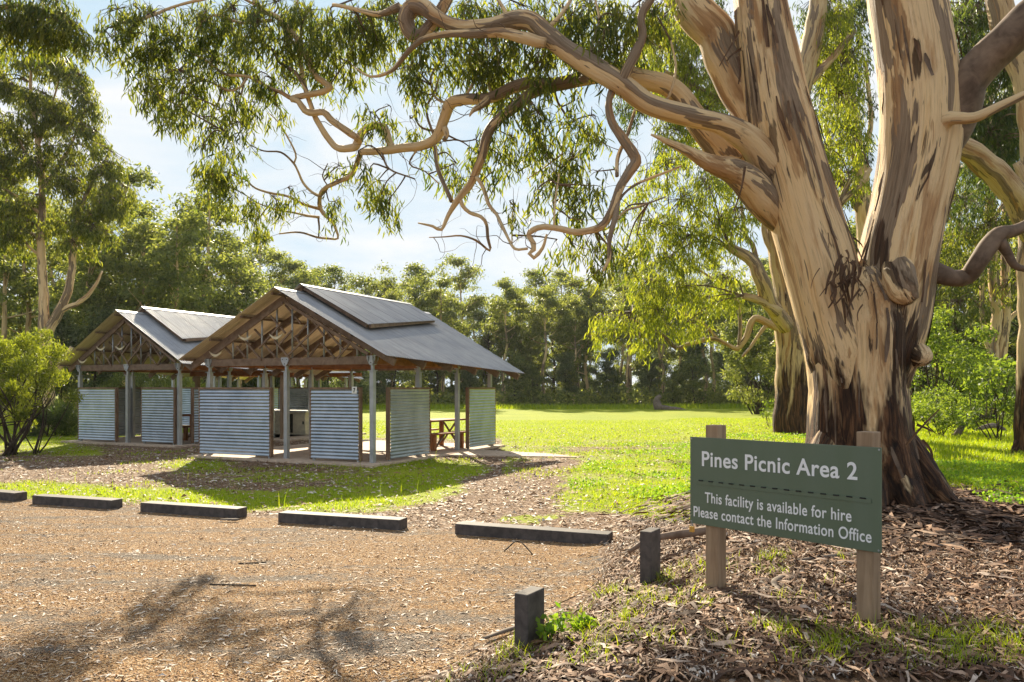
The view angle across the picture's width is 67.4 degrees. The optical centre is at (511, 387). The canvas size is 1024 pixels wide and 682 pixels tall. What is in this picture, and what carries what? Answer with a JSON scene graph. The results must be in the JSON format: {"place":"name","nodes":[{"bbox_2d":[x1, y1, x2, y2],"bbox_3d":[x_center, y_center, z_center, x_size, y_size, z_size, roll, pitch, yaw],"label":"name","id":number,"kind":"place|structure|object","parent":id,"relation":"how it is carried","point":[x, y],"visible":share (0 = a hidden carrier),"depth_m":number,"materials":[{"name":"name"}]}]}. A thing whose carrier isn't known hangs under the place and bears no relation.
{"place":"outdoors","nodes":[
{"label":"outdoors","id":0,"kind":"place"},
{"bbox_2d":[0,499,617,681],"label":"car park","id":1,"kind":"structure","parent":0,"point":[447,618],"depth_m":6.13,"materials":[{"name":"gravel"}]},
{"bbox_2d":[0,489,26,500],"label":"wheel stop","id":2,"kind":"object","parent":1,"relation":"on","point":[9,495],"visible":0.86,"depth_m":11.15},
{"bbox_2d":[0,0,106,78],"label":"gum tree","id":3,"kind":"object","parent":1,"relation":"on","point":[33,27],"visible":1,"depth_m":10.37,"materials":[{"name":"green plant"}]},
{"bbox_2d":[32,494,122,508],"bbox_3d":[-6.057,1.597,10.690,1.439,0.145,0.200,0,0,19],"label":"wheel stop","id":4,"kind":"object","parent":1,"relation":"on","point":[79,501],"visible":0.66,"depth_m":10.58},
{"bbox_2d":[140,501,246,517],"bbox_3d":[-4.151,1.597,9.989,1.563,0.145,0.200,0,0,20],"label":"wheel stop","id":5,"kind":"object","parent":1,"relation":"on","point":[211,510],"visible":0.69,"depth_m":9.89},
{"bbox_2d":[278,510,406,529],"bbox_3d":[-2.038,1.597,9.185,1.644,0.145,0.200,0,0,18],"label":"wheel stop","id":6,"kind":"object","parent":1,"relation":"on","point":[348,520],"visible":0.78,"depth_m":9.08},
{"bbox_2d":[455,521,612,543],"bbox_3d":[0.216,1.597,8.368,1.757,0.145,0.200,0,0,21],"label":"wheel stop","id":7,"kind":"object","parent":1,"relation":"on","point":[543,533],"visible":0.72,"depth_m":8.28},
{"bbox_2d":[0,0,1020,387],"label":"sky","id":8,"kind":"structure","parent":0,"point":[131,136],"materials":[{"name":"white"}]},
{"bbox_2d":[0,389,1023,681],"bbox_3d":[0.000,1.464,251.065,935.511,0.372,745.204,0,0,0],"label":"ground","id":9,"kind":"structure","parent":0,"point":[566,415],"depth_m":13.60,"materials":[{"name":"plant"}]},
{"bbox_2d":[0,362,41,430],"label":"conifer shrub","id":10,"kind":"object","parent":9,"relation":"on","point":[6,377],"visible":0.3,"depth_m":20.32,"materials":[{"name":"green plant"}]},
{"bbox_2d":[0,261,51,347],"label":"forest tree","id":11,"kind":"object","parent":9,"relation":"on","point":[15,305],"visible":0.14,"depth_m":53.29,"materials":[{"name":"green plant"}]},
{"bbox_2d":[0,185,60,410],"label":"forest tree","id":12,"kind":"object","parent":9,"relation":"on","point":[8,271],"visible":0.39,"depth_m":43.83,"materials":[{"name":"green plant"}]},
{"bbox_2d":[0,173,85,401],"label":"forest tree","id":13,"kind":"object","parent":9,"relation":"on","point":[20,290],"visible":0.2,"depth_m":49.71,"materials":[{"name":"green plant"}]},
{"bbox_2d":[0,327,88,457],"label":"conifer shrub","id":14,"kind":"object","parent":9,"relation":"on","point":[39,370],"visible":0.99,"depth_m":18.72,"materials":[{"name":"green plant"}]},
{"bbox_2d":[27,397,77,436],"bbox_3d":[-15.575,1.067,26.032,2.272,1.568,2.323,0,0,0],"label":"round bush","id":15,"kind":"object","parent":9,"relation":"on","point":[55,412],"visible":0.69,"depth_m":25.71,"materials":[{"name":"green plant"}]},
{"bbox_2d":[29,302,88,404],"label":"forest tree","id":16,"kind":"object","parent":9,"relation":"on","point":[70,331],"visible":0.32,"depth_m":38.70,"materials":[{"name":"green plant"}]},
{"bbox_2d":[14,174,110,401],"bbox_3d":[-35.785,-7.556,60.334,7.623,18.585,9.336,0,0,23],"label":"forest tree","id":17,"kind":"object","parent":9,"relation":"on","point":[51,273],"visible":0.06,"depth_m":59.22,"materials":[{"name":"green plant"}]},
{"bbox_2d":[0,47,142,425],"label":"gum tree","id":18,"kind":"object","parent":9,"relation":"on","point":[61,118],"visible":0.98,"depth_m":31.69,"materials":[{"name":"green plant"}]},
{"bbox_2d":[31,205,147,377],"bbox_3d":[-23.100,-4.093,42.857,6.770,11.618,6.363,0,0,41],"label":"forest tree","id":19,"kind":"object","parent":9,"relation":"on","point":[84,279],"visible":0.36,"depth_m":41.52,"materials":[{"name":"green plant"}]},
{"bbox_2d":[65,301,124,398],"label":"forest tree","id":20,"kind":"object","parent":9,"relation":"on","point":[94,323],"visible":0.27,"depth_m":39.61,"materials":[{"name":"green plant"}]},
{"bbox_2d":[48,161,166,385],"bbox_3d":[-27.057,-6.731,51.495,8.223,16.944,6.366,0,0,-13],"label":"forest tree","id":21,"kind":"object","parent":9,"relation":"on","point":[136,178],"visible":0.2,"depth_m":51.42,"materials":[{"name":"green plant"}]},
{"bbox_2d":[73,195,192,318],"bbox_3d":[-20.285,-4.587,42.166,5.279,12.612,5.797,0,0,-1],"label":"forest tree","id":22,"kind":"object","parent":9,"relation":"on","point":[143,236],"visible":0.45,"depth_m":41.47,"materials":[{"name":"green plant"}]},
{"bbox_2d":[98,217,201,376],"bbox_3d":[-20.983,-4.130,44.818,6.320,11.691,7.591,0,0,-13],"label":"forest tree","id":23,"kind":"object","parent":9,"relation":"on","point":[129,252],"visible":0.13,"depth_m":43.50,"materials":[{"name":"green plant"}]},
{"bbox_2d":[99,372,205,386],"bbox_3d":[-17.277,0.191,36.759,5.077,3.143,4.914,0,0,44],"label":"fuzzy bush","id":24,"kind":"object","parent":9,"relation":"on","point":[186,383],"visible":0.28,"depth_m":36.40,"materials":[{"name":"green plant"}]},
{"bbox_2d":[111,205,236,312],"bbox_3d":[-17.876,-3.978,39.458,5.413,11.386,6.126,0,0,7],"label":"forest tree","id":25,"kind":"object","parent":9,"relation":"on","point":[168,278],"visible":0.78,"depth_m":39.70,"materials":[{"name":"green plant"}]},
{"bbox_2d":[57,306,328,447],"bbox_3d":[-9.928,-0.312,24.815,6.270,4.165,6.460,0,0,26],"label":"picnic shelter","id":26,"kind":"object","parent":9,"relation":"on","point":[151,341],"visible":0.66,"depth_m":22.47,"materials":[{"name":"metal"}]},
{"bbox_2d":[147,201,245,379],"bbox_3d":[-23.963,-6.213,57.565,8.465,15.902,6.241,0,0,-14],"label":"forest tree","id":27,"kind":"object","parent":9,"relation":"on","point":[223,281],"visible":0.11,"depth_m":56.96,"materials":[{"name":"green plant"}]},
{"bbox_2d":[160,170,259,377],"bbox_3d":[-20.526,-6.084,50.047,8.372,15.641,5.569,0,0,25],"label":"forest tree","id":28,"kind":"object","parent":9,"relation":"on","point":[233,246],"visible":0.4,"depth_m":49.17,"materials":[{"name":"green plant"}]},
{"bbox_2d":[200,225,264,386],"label":"forest tree","id":29,"kind":"object","parent":9,"relation":"on","point":[241,277],"visible":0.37,"depth_m":53.25,"materials":[{"name":"green plant"}]},
{"bbox_2d":[223,268,289,312],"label":"forest tree","id":30,"kind":"object","parent":9,"relation":"on","point":[259,290],"visible":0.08,"depth_m":58.64,"materials":[{"name":"green plant"}]},
{"bbox_2d":[241,226,280,285],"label":"forest tree","id":31,"kind":"object","parent":9,"relation":"on","point":[255,253],"visible":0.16,"depth_m":81.97,"materials":[{"name":"green plant"}]},
{"bbox_2d":[163,371,362,427],"bbox_3d":[-10.789,-0.313,33.535,7.043,4.166,6.460,0,0,26],"label":"picnic shelter","id":32,"kind":"object","parent":9,"relation":"on","point":[186,400],"visible":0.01,"depth_m":31.55,"materials":[{"name":"metal"}]},
{"bbox_2d":[190,371,365,441],"bbox_3d":[-7.965,0.576,26.149,4.600,2.349,4.200,0,0,26],"label":"barbecue shelter","id":33,"kind":"object","parent":9,"relation":"on","point":[298,398],"visible":0.13,"depth_m":25.43,"materials":[{"name":"wood"}]},
{"bbox_2d":[275,409,308,434],"bbox_3d":[-7.763,1.190,26.573,2.400,0.820,0.900,0,0,26],"label":"barbecue","id":34,"kind":"object","parent":33,"relation":"on","point":[299,422],"visible":0.29,"depth_m":25.90,"materials":[{"name":"beige paint"}]},
{"bbox_2d":[251,247,310,296],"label":"forest tree","id":35,"kind":"object","parent":9,"relation":"on","point":[276,256],"visible":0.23,"depth_m":75.66,"materials":[{"name":"green plant"}]},
{"bbox_2d":[265,255,323,386],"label":"forest tree","id":36,"kind":"object","parent":9,"relation":"on","point":[292,265],"visible":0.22,"depth_m":73.51,"materials":[{"name":"green plant"}]},
{"bbox_2d":[287,265,323,384],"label":"forest tree","id":37,"kind":"object","parent":9,"relation":"on","point":[304,279],"visible":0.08,"depth_m":70.68,"materials":[{"name":"green plant"}]},
{"bbox_2d":[316,263,361,291],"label":"forest tree","id":38,"kind":"object","parent":9,"relation":"on","point":[334,272],"visible":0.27,"depth_m":88.88,"materials":[{"name":"green plant"}]},
{"bbox_2d":[348,272,383,392],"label":"forest tree","id":39,"kind":"object","parent":9,"relation":"on","point":[359,282],"visible":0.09,"depth_m":72.92,"materials":[{"name":"green plant"}]},
{"bbox_2d":[363,355,390,403],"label":"forest tree","id":40,"kind":"object","parent":9,"relation":"on","point":[382,389],"visible":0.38,"depth_m":65.73,"materials":[{"name":"green plant"}]},
{"bbox_2d":[178,283,581,467],"bbox_3d":[-2.857,-0.313,19.355,9.274,4.166,6.460,0,0,26],"label":"picnic shelter","id":41,"kind":"object","parent":9,"relation":"on","point":[300,329],"visible":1,"depth_m":17.70,"materials":[{"name":"metal"}]},
{"bbox_2d":[430,418,465,448],"bbox_3d":[-2.046,1.228,20.508,0.750,0.745,1.750,0,0,31],"label":"picnic table","id":42,"kind":"object","parent":41,"relation":"on","point":[442,423],"visible":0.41,"depth_m":21.07,"materials":[{"name":"red wood"}]},
{"bbox_2d":[430,430,469,450],"bbox_3d":[-1.653,1.379,19.821,0.301,0.442,1.750,0,0,31],"label":"bench","id":43,"kind":"object","parent":41,"relation":"on","point":[434,444],"visible":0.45,"depth_m":19.51,"materials":[{"name":"red wood"}]},
{"bbox_2d":[361,259,425,384],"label":"forest tree","id":44,"kind":"object","parent":9,"relation":"on","point":[387,282],"visible":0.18,"depth_m":75.69,"materials":[{"name":"green plant"}]},
{"bbox_2d":[376,357,415,386],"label":"forest tree","id":45,"kind":"object","parent":9,"relation":"on","point":[401,376],"visible":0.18,"depth_m":65.88,"materials":[{"name":"green plant"}]},
{"bbox_2d":[396,271,437,371],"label":"forest tree","id":46,"kind":"object","parent":9,"relation":"on","point":[418,280],"visible":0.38,"depth_m":73.44,"materials":[{"name":"green plant"}]},
{"bbox_2d":[396,262,438,317],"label":"forest tree","id":47,"kind":"object","parent":9,"relation":"on","point":[413,269],"visible":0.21,"depth_m":84.37,"materials":[{"name":"green plant"}]},
{"bbox_2d":[400,270,475,403],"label":"forest tree","id":48,"kind":"object","parent":9,"relation":"on","point":[440,306],"visible":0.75,"depth_m":67.97,"materials":[{"name":"green plant"}]},
{"bbox_2d":[432,253,488,381],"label":"forest tree","id":49,"kind":"object","parent":9,"relation":"on","point":[460,279],"visible":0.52,"depth_m":88.01,"materials":[{"name":"green plant"}]},
{"bbox_2d":[459,370,481,397],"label":"forest tree","id":50,"kind":"object","parent":9,"relation":"on","point":[466,374],"visible":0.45,"depth_m":66.31,"materials":[{"name":"green plant"}]},
{"bbox_2d":[457,280,492,385],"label":"forest tree","id":51,"kind":"object","parent":9,"relation":"on","point":[481,305],"visible":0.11,"depth_m":90.77,"materials":[{"name":"green plant"}]},
{"bbox_2d":[465,293,507,386],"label":"forest tree","id":52,"kind":"object","parent":9,"relation":"on","point":[480,320],"visible":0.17,"depth_m":74.91,"materials":[{"name":"green plant"}]},
{"bbox_2d":[469,308,523,389],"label":"forest tree","id":53,"kind":"object","parent":9,"relation":"on","point":[486,336],"visible":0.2,"depth_m":74.80,"materials":[{"name":"green plant"}]},
{"bbox_2d":[0,369,1014,419],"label":"undergrowth","id":54,"kind":"object","parent":9,"relation":"on","point":[584,396],"visible":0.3,"depth_m":65.25,"materials":[{"name":"green plant"}]},
{"bbox_2d":[476,272,541,400],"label":"forest tree","id":55,"kind":"object","parent":9,"relation":"on","point":[500,304],"visible":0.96,"depth_m":68.77,"materials":[{"name":"green plant"}]},
{"bbox_2d":[489,316,528,401],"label":"forest tree","id":56,"kind":"object","parent":9,"relation":"on","point":[514,341],"visible":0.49,"depth_m":69.84,"materials":[{"name":"green plant"}]},
{"bbox_2d":[0,422,1023,681],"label":"leaf litter","id":57,"kind":"object","parent":9,"relation":"on","point":[490,654],"visible":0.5,"depth_m":5.84,"materials":[{"name":"brown plant"}]},
{"bbox_2d":[498,348,537,399],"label":"forest tree","id":58,"kind":"object","parent":9,"relation":"on","point":[517,362],"visible":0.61,"depth_m":65.51,"materials":[{"name":"green plant"}]},
{"bbox_2d":[492,284,550,390],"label":"forest tree","id":59,"kind":"object","parent":9,"relation":"on","point":[521,311],"visible":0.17,"depth_m":73.56,"materials":[{"name":"green plant"}]},
{"bbox_2d":[514,586,543,648],"bbox_3d":[0.105,1.472,4.600,0.094,0.515,0.200,0,0,32],"label":"bollard","id":60,"kind":"object","parent":9,"relation":"on","point":[528,605],"visible":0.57,"depth_m":4.53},
{"bbox_2d":[514,341,547,396],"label":"forest tree","id":61,"kind":"object","parent":9,"relation":"on","point":[529,349],"visible":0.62,"depth_m":69.42,"materials":[{"name":"green plant"}]},
{"bbox_2d":[521,364,547,402],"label":"forest tree","id":62,"kind":"object","parent":9,"relation":"on","point":[534,388],"visible":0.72,"depth_m":65.91,"materials":[{"name":"green plant"}]},
{"bbox_2d":[518,267,563,347],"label":"forest tree","id":63,"kind":"object","parent":9,"relation":"on","point":[533,275],"visible":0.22,"depth_m":87.96,"materials":[{"name":"green plant"}]},
{"bbox_2d":[506,281,582,403],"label":"forest tree","id":64,"kind":"object","parent":9,"relation":"on","point":[551,347],"visible":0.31,"depth_m":72.77,"materials":[{"name":"green plant"}]},
{"bbox_2d":[515,282,582,400],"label":"forest tree","id":65,"kind":"object","parent":9,"relation":"on","point":[539,312],"visible":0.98,"depth_m":68.14,"materials":[{"name":"green plant"}]},
{"bbox_2d":[85,0,1023,511],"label":"gum tree","id":66,"kind":"object","parent":9,"relation":"on","point":[863,318],"visible":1,"depth_m":9.01,"materials":[{"name":"green plant"}]},
{"bbox_2d":[535,601,574,640],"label":"weed","id":67,"kind":"object","parent":9,"relation":"on","point":[550,628],"visible":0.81,"depth_m":4.50,"materials":[{"name":"green plant"}]},
{"bbox_2d":[551,350,580,404],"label":"forest tree","id":68,"kind":"object","parent":9,"relation":"on","point":[565,357],"visible":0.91,"depth_m":66.74,"materials":[{"name":"green plant"}]},
{"bbox_2d":[550,267,584,387],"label":"forest tree","id":69,"kind":"object","parent":9,"relation":"on","point":[559,274],"visible":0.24,"depth_m":93.42,"materials":[{"name":"green plant"}]},
{"bbox_2d":[551,360,585,401],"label":"forest tree","id":70,"kind":"object","parent":9,"relation":"on","point":[575,378],"visible":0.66,"depth_m":66.73,"materials":[{"name":"green plant"}]},
{"bbox_2d":[552,291,604,400],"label":"forest tree","id":71,"kind":"object","parent":9,"relation":"on","point":[579,310],"visible":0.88,"depth_m":68.50,"materials":[{"name":"green plant"}]},
{"bbox_2d":[564,611,595,631],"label":"weed","id":72,"kind":"object","parent":9,"relation":"on","point":[577,623],"visible":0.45,"depth_m":4.64,"materials":[{"name":"green plant"}]},
{"bbox_2d":[552,283,613,399],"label":"forest tree","id":73,"kind":"object","parent":9,"relation":"on","point":[587,346],"visible":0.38,"depth_m":72.06,"materials":[{"name":"green plant"}]},
{"bbox_2d":[550,275,617,401],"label":"forest tree","id":74,"kind":"object","parent":9,"relation":"on","point":[583,297],"visible":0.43,"depth_m":73.64,"materials":[{"name":"green plant"}]},
{"bbox_2d":[568,344,600,389],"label":"forest tree","id":75,"kind":"object","parent":9,"relation":"on","point":[582,383],"visible":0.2,"depth_m":76.63,"materials":[{"name":"green plant"}]},
{"bbox_2d":[595,346,623,404],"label":"forest tree","id":76,"kind":"object","parent":9,"relation":"on","point":[607,363],"visible":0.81,"depth_m":66.44,"materials":[{"name":"green plant"}]},
{"bbox_2d":[600,259,643,385],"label":"forest tree","id":77,"kind":"object","parent":9,"relation":"on","point":[622,352],"visible":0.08,"depth_m":87.85,"materials":[{"name":"green plant"}]},
{"bbox_2d":[599,279,649,404],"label":"forest tree","id":78,"kind":"object","parent":9,"relation":"on","point":[619,289],"visible":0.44,"depth_m":67.21,"materials":[{"name":"green plant"}]},
{"bbox_2d":[627,368,649,403],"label":"forest tree","id":79,"kind":"object","parent":9,"relation":"on","point":[643,381],"visible":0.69,"depth_m":66.39,"materials":[{"name":"green plant"}]},
{"bbox_2d":[600,274,678,390],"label":"forest tree","id":80,"kind":"object","parent":9,"relation":"on","point":[636,364],"visible":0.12,"depth_m":73.49,"materials":[{"name":"green plant"}]},
{"bbox_2d":[640,527,659,584],"bbox_3d":[1.075,1.373,5.970,0.094,0.535,0.200,0,0,32],"label":"bollard","id":81,"kind":"object","parent":9,"relation":"on","point":[649,552],"visible":0.56,"depth_m":5.90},
{"bbox_2d":[636,355,664,394],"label":"forest tree","id":82,"kind":"object","parent":9,"relation":"on","point":[653,371],"visible":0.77,"depth_m":68.50,"materials":[{"name":"green plant"}]},
{"bbox_2d":[623,284,691,400],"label":"forest tree","id":83,"kind":"object","parent":9,"relation":"on","point":[659,356],"visible":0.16,"depth_m":68.31,"materials":[{"name":"green plant"}]},
{"bbox_2d":[662,367,686,402],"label":"forest tree","id":84,"kind":"object","parent":9,"relation":"on","point":[674,376],"visible":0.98,"depth_m":64.22,"materials":[{"name":"green plant"}]},
{"bbox_2d":[663,267,710,378],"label":"forest tree","id":85,"kind":"object","parent":9,"relation":"on","point":[672,351],"visible":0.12,"depth_m":72.16,"materials":[{"name":"green plant"}]},
{"bbox_2d":[674,341,708,401],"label":"forest tree","id":86,"kind":"object","parent":9,"relation":"on","point":[700,347],"visible":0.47,"depth_m":67.17,"materials":[{"name":"green plant"}]},
{"bbox_2d":[677,350,713,402],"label":"forest tree","id":87,"kind":"object","parent":9,"relation":"on","point":[692,385],"visible":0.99,"depth_m":64.27,"materials":[{"name":"green plant"}]},
{"bbox_2d":[673,268,729,402],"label":"forest tree","id":88,"kind":"object","parent":9,"relation":"on","point":[707,280],"visible":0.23,"depth_m":66.98,"materials":[{"name":"green plant"}]},
{"bbox_2d":[417,474,1023,681],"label":"bark litter","id":89,"kind":"object","parent":9,"relation":"on","point":[998,518],"visible":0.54,"depth_m":4.71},
{"bbox_2d":[627,527,705,553],"bbox_3d":[1.442,1.340,6.839,1.007,0.180,0.122,0,0,-23],"label":"fallen branch","id":90,"kind":"object","parent":89,"relation":"on","point":[682,533],"visible":0.59,"depth_m":6.85,"materials":[{"name":"brown wood"}]},
{"bbox_2d":[710,349,730,388],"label":"forest tree","id":91,"kind":"object","parent":9,"relation":"on","point":[718,363],"visible":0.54,"depth_m":85.06,"materials":[{"name":"green plant"}]},
{"bbox_2d":[582,0,877,433],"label":"gum tree","id":92,"kind":"object","parent":9,"relation":"on","point":[790,400],"visible":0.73,"depth_m":21.88,"materials":[{"name":"green plant"}]},
{"bbox_2d":[704,278,776,414],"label":"forest tree","id":93,"kind":"object","parent":9,"relation":"on","point":[731,328],"visible":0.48,"depth_m":45.98,"materials":[{"name":"green plant"}]},
{"bbox_2d":[719,332,776,414],"bbox_3d":[14.515,-0.883,45.977,4.344,5.177,4.866,0,0,0],"label":"leafy shrub","id":94,"kind":"object","parent":9,"relation":"on","point":[735,375],"visible":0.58,"depth_m":45.41,"materials":[{"name":"green plant"}]},
{"bbox_2d":[689,425,881,624],"bbox_3d":[1.701,0.959,4.872,0.123,1.403,1.304,0,0,-41],"label":"park sign","id":95,"kind":"object","parent":9,"relation":"on","point":[826,494],"visible":1,"depth_m":4.75,"materials":[{"name":"green paint"}]},
{"bbox_2d":[550,432,1023,503],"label":"clover","id":96,"kind":"object","parent":9,"relation":"on","point":[1006,495],"visible":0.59,"depth_m":12.36,"materials":[{"name":"green plant"}]},
{"bbox_2d":[602,0,1017,252],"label":"gum tree","id":97,"kind":"object","parent":9,"relation":"on","point":[861,210],"visible":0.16,"depth_m":25.82,"materials":[{"name":"green plant"}]},
{"bbox_2d":[915,308,971,407],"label":"forest tree","id":98,"kind":"object","parent":9,"relation":"on","point":[923,382],"visible":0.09,"depth_m":41.50,"materials":[{"name":"green plant"}]},
{"bbox_2d":[911,381,983,436],"bbox_3d":[12.017,0.635,21.580,2.217,1.649,2.093,0,0,0],"label":"leafy shrub","id":99,"kind":"object","parent":9,"relation":"on","point":[947,418],"visible":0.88,"depth_m":21.13,"materials":[{"name":"green plant"}]},
{"bbox_2d":[910,302,1000,422],"bbox_3d":[15.581,-0.787,28.059,3.690,4.536,4.022,0,0,21],"label":"leafy shrub","id":100,"kind":"object","parent":9,"relation":"on","point":[934,344],"visible":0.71,"depth_m":27.18,"materials":[{"name":"green plant"}]},
{"bbox_2d":[926,343,1015,420],"bbox_3d":[18.655,-0.149,31.145,3.463,3.344,3.512,0,0,-32],"label":"leafy shrub","id":101,"kind":"object","parent":9,"relation":"on","point":[964,391],"visible":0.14,"depth_m":30.75,"materials":[{"name":"green plant"}]},
{"bbox_2d":[927,249,1017,372],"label":"forest tree","id":102,"kind":"object","parent":9,"relation":"on","point":[956,329],"visible":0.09,"depth_m":38.69,"materials":[{"name":"green plant"}]},
{"bbox_2d":[934,0,1018,409],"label":"gum tree","id":103,"kind":"object","parent":9,"relation":"on","point":[1000,303],"visible":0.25,"depth_m":30.93,"materials":[{"name":"green plant"}]},
{"bbox_2d":[955,354,1016,439],"bbox_3d":[12.500,0.275,19.632,1.543,2.288,1.857,0,0,-34],"label":"leafy shrub","id":104,"kind":"object","parent":9,"relation":"on","point":[1007,375],"visible":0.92,"depth_m":19.60,"materials":[{"name":"green plant"}]},
{"bbox_2d":[952,0,1023,454],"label":"gum tree","id":105,"kind":"object","parent":9,"relation":"on","point":[1000,177],"visible":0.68,"depth_m":15.79,"materials":[{"name":"brown plant"}]},
{"bbox_2d":[958,236,1018,357],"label":"forest tree","id":106,"kind":"object","parent":9,"relation":"on","point":[1013,343],"visible":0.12,"depth_m":37.12,"materials":[{"name":"green plant"}]},
{"bbox_2d":[0,402,1023,681],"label":"grass","id":107,"kind":"structure","parent":0,"point":[964,450],"depth_m":13.64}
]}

